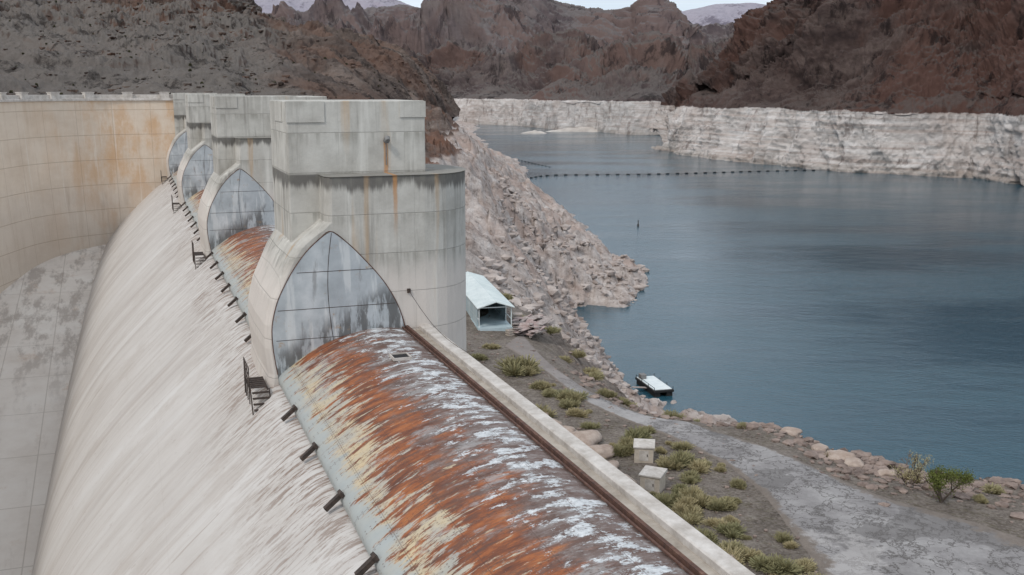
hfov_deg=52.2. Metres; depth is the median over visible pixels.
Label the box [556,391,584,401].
desert shrub
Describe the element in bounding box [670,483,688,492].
desert shrub
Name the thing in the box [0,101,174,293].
spillway end wall
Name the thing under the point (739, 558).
desert shrub
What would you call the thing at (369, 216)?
spillway pier
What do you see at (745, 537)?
desert shrub
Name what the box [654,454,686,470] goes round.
desert shrub
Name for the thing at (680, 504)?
desert shrub
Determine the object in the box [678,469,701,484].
desert shrub
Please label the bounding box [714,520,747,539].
desert shrub
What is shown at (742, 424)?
desert shrub
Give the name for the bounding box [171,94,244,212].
spillway pier
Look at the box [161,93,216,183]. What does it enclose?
spillway pier
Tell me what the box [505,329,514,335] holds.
wooden crate
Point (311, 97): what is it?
spillway abutment
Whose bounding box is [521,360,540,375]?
desert shrub
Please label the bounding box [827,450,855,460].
boulder
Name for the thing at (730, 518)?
desert shrub
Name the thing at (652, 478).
concrete valve box
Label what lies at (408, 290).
stay cable
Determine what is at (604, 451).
boulder
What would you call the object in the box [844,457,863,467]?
boulder
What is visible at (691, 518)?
desert shrub
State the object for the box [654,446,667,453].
desert shrub
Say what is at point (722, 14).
distant mountain range
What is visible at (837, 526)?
access road
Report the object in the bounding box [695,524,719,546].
desert shrub
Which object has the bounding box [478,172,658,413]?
talus rocks
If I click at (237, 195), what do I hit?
spillway pier
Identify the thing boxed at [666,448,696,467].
desert shrub
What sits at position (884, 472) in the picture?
boulder
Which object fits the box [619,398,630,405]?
desert shrub
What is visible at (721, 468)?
desert shrub
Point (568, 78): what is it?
lakeside mountain
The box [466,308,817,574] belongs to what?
loose stones
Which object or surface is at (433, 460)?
drum gate
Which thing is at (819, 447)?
boulder
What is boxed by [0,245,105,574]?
spillway trough floor
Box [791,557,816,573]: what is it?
desert shrub
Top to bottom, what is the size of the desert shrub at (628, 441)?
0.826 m
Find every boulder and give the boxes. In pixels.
[563,425,577,431]
[571,430,601,445]
[589,444,614,458]
[608,460,618,468]
[780,427,802,436]
[811,443,828,451]
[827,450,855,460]
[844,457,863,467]
[877,469,898,475]
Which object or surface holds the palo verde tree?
on the ground terrain
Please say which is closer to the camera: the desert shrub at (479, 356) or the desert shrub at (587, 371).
the desert shrub at (479, 356)
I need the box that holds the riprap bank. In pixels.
[554,368,1023,522]
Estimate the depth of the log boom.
702.62 m
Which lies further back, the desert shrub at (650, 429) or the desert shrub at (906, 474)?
the desert shrub at (650, 429)
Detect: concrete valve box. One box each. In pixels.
[633,438,654,462]
[638,465,667,492]
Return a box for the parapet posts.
[0,92,169,98]
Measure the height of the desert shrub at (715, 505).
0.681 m
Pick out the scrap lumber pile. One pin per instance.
(530, 326)
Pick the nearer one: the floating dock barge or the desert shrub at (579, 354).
the desert shrub at (579, 354)
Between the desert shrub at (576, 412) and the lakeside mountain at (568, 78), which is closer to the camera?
the desert shrub at (576, 412)
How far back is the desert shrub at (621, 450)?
69.65 m
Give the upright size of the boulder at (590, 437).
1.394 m
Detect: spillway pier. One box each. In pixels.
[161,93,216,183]
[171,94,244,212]
[192,95,296,269]
[243,99,465,414]
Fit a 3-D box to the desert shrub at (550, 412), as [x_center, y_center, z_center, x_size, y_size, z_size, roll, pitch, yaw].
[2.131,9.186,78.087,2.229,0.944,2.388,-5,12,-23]
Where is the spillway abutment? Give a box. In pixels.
[296,96,326,99]
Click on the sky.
(683, 5)
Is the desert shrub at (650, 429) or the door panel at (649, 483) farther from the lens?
the desert shrub at (650, 429)
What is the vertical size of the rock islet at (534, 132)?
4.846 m
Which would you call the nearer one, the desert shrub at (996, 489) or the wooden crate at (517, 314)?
the desert shrub at (996, 489)
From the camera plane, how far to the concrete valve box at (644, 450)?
68.28 m
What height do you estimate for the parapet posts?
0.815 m
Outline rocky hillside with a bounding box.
[0,0,459,120]
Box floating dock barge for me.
[632,373,673,396]
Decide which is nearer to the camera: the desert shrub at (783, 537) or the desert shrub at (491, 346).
the desert shrub at (783, 537)
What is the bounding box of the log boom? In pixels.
[530,170,814,177]
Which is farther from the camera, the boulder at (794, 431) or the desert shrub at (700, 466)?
the boulder at (794, 431)
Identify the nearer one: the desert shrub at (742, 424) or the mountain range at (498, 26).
the desert shrub at (742, 424)
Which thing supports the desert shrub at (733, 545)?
on the ground terrain
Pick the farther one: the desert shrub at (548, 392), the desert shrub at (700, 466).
the desert shrub at (548, 392)
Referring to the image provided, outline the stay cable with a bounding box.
[407,288,467,352]
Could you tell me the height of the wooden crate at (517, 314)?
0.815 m
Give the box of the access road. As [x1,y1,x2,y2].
[505,335,1023,574]
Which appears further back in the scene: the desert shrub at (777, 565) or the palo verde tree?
the palo verde tree
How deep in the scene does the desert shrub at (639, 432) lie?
72.30 m
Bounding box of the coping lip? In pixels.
[0,94,172,101]
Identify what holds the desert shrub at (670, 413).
on the ground terrain
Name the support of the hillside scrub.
on the rocky hillside
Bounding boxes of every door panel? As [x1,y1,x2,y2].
[639,450,648,460]
[645,479,654,490]
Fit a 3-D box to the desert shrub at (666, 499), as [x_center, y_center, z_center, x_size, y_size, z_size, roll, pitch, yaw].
[9.082,12.401,61.383,2.624,0.872,2.167,-9,14,-40]
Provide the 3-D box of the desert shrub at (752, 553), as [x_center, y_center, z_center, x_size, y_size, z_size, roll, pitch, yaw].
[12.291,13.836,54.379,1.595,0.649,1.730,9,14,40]
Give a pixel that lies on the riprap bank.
(872, 465)
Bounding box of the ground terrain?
[409,92,1023,574]
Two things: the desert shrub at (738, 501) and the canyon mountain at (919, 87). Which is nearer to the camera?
the desert shrub at (738, 501)
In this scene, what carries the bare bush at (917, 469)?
on the ground terrain
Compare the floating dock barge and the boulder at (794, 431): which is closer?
the boulder at (794, 431)
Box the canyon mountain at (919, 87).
[649,0,1023,185]
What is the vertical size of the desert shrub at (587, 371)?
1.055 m
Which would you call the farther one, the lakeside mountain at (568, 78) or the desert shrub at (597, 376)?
the lakeside mountain at (568, 78)
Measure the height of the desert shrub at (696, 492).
1.026 m
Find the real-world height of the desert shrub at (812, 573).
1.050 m
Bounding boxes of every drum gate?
[167,170,177,197]
[181,189,204,240]
[205,225,274,341]
[278,325,707,574]
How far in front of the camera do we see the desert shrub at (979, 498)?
62.38 m
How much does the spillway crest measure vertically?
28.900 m
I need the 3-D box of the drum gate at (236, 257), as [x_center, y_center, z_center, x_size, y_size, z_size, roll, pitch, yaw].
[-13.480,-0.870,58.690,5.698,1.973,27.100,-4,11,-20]
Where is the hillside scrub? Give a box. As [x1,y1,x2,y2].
[9,0,445,100]
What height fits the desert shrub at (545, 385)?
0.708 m
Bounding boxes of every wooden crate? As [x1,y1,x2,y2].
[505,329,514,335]
[513,312,522,318]
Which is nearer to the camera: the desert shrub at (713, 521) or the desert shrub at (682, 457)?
the desert shrub at (713, 521)
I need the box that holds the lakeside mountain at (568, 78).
[402,28,733,134]
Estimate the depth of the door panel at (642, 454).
68.23 m
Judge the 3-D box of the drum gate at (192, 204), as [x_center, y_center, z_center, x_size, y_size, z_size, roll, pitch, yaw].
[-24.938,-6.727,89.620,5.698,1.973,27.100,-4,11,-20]
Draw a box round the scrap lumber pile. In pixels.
[510,314,552,337]
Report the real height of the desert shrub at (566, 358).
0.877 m
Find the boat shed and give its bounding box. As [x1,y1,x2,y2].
[466,271,514,330]
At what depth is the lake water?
292.09 m
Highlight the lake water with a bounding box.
[473,124,1023,483]
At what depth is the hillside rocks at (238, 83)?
282.52 m
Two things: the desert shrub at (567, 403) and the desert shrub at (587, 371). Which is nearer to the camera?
the desert shrub at (567, 403)
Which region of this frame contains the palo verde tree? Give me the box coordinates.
[920,465,979,502]
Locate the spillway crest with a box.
[31,178,754,574]
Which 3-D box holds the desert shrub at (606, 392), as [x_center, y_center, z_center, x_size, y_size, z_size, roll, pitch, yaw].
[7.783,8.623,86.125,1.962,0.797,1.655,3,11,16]
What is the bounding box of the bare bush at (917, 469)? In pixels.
[888,450,933,484]
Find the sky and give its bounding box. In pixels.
[399,0,772,10]
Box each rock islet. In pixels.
[523,130,544,133]
[545,127,596,131]
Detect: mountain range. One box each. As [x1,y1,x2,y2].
[254,0,765,25]
[266,0,734,54]
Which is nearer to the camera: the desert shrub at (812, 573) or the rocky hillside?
the desert shrub at (812, 573)
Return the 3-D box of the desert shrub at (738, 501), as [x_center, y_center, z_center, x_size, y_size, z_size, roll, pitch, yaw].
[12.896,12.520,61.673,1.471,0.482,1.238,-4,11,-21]
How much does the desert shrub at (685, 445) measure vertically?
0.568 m
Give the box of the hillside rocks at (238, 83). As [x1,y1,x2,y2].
[0,0,446,102]
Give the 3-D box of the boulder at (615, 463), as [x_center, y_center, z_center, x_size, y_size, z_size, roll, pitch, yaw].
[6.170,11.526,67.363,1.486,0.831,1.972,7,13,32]
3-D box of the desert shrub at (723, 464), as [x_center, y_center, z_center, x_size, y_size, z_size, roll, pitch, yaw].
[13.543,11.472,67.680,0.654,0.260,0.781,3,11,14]
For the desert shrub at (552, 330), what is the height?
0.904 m
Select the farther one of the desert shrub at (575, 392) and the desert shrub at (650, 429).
the desert shrub at (575, 392)
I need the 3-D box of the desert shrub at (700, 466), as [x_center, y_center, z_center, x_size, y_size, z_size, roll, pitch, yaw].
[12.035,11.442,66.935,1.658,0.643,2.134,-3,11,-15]
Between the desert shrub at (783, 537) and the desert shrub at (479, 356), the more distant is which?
the desert shrub at (479, 356)
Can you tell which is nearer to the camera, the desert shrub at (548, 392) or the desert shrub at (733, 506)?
the desert shrub at (733, 506)
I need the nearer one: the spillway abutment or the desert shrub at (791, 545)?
the desert shrub at (791, 545)
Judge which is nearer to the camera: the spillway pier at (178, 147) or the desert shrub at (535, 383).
the desert shrub at (535, 383)
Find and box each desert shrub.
[469,353,488,360]
[482,342,501,348]
[493,354,544,376]
[500,291,513,299]
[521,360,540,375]
[529,381,544,388]
[533,379,550,390]
[535,402,557,416]
[541,388,557,397]
[544,326,561,333]
[551,387,588,400]
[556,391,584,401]
[558,398,580,408]
[560,355,572,362]
[565,407,588,417]
[569,348,587,358]
[579,421,601,428]
[582,366,602,374]
[588,370,605,380]
[595,387,617,397]
[611,443,633,456]
[617,435,633,448]
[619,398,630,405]
[621,425,652,440]
[637,425,657,433]
[653,491,682,509]
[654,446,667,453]
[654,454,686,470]
[662,409,686,418]
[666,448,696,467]
[670,440,696,449]
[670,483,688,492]
[670,494,697,515]
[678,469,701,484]
[678,483,710,507]
[678,510,704,525]
[680,501,704,516]
[688,459,712,474]
[693,458,712,465]
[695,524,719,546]
[702,517,731,527]
[705,497,730,511]
[714,465,727,471]
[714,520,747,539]
[717,462,725,466]
[718,539,748,560]
[719,496,739,510]
[720,542,747,566]
[721,496,742,504]
[723,515,739,523]
[728,476,746,488]
[736,422,747,428]
[740,547,764,562]
[741,534,752,540]
[747,552,803,574]
[773,530,793,542]
[782,540,799,548]
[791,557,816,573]
[801,571,826,574]
[900,469,922,482]
[972,494,988,503]
[979,482,1005,494]
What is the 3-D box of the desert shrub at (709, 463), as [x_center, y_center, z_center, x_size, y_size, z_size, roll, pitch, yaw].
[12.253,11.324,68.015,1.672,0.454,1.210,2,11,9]
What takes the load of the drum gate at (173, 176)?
attached to the spillway crest
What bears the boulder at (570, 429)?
on the ground terrain
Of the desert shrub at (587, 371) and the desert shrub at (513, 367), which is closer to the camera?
the desert shrub at (513, 367)
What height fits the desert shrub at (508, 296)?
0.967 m
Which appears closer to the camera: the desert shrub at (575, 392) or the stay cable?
the stay cable
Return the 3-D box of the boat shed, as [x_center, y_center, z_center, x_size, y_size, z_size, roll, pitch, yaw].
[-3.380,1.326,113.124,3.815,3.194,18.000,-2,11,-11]
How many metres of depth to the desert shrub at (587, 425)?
75.02 m
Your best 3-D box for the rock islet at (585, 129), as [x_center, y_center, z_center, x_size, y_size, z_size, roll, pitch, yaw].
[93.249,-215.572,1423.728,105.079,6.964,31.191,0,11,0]
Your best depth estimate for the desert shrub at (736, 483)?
64.21 m
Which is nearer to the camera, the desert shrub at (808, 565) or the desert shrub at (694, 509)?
the desert shrub at (808, 565)

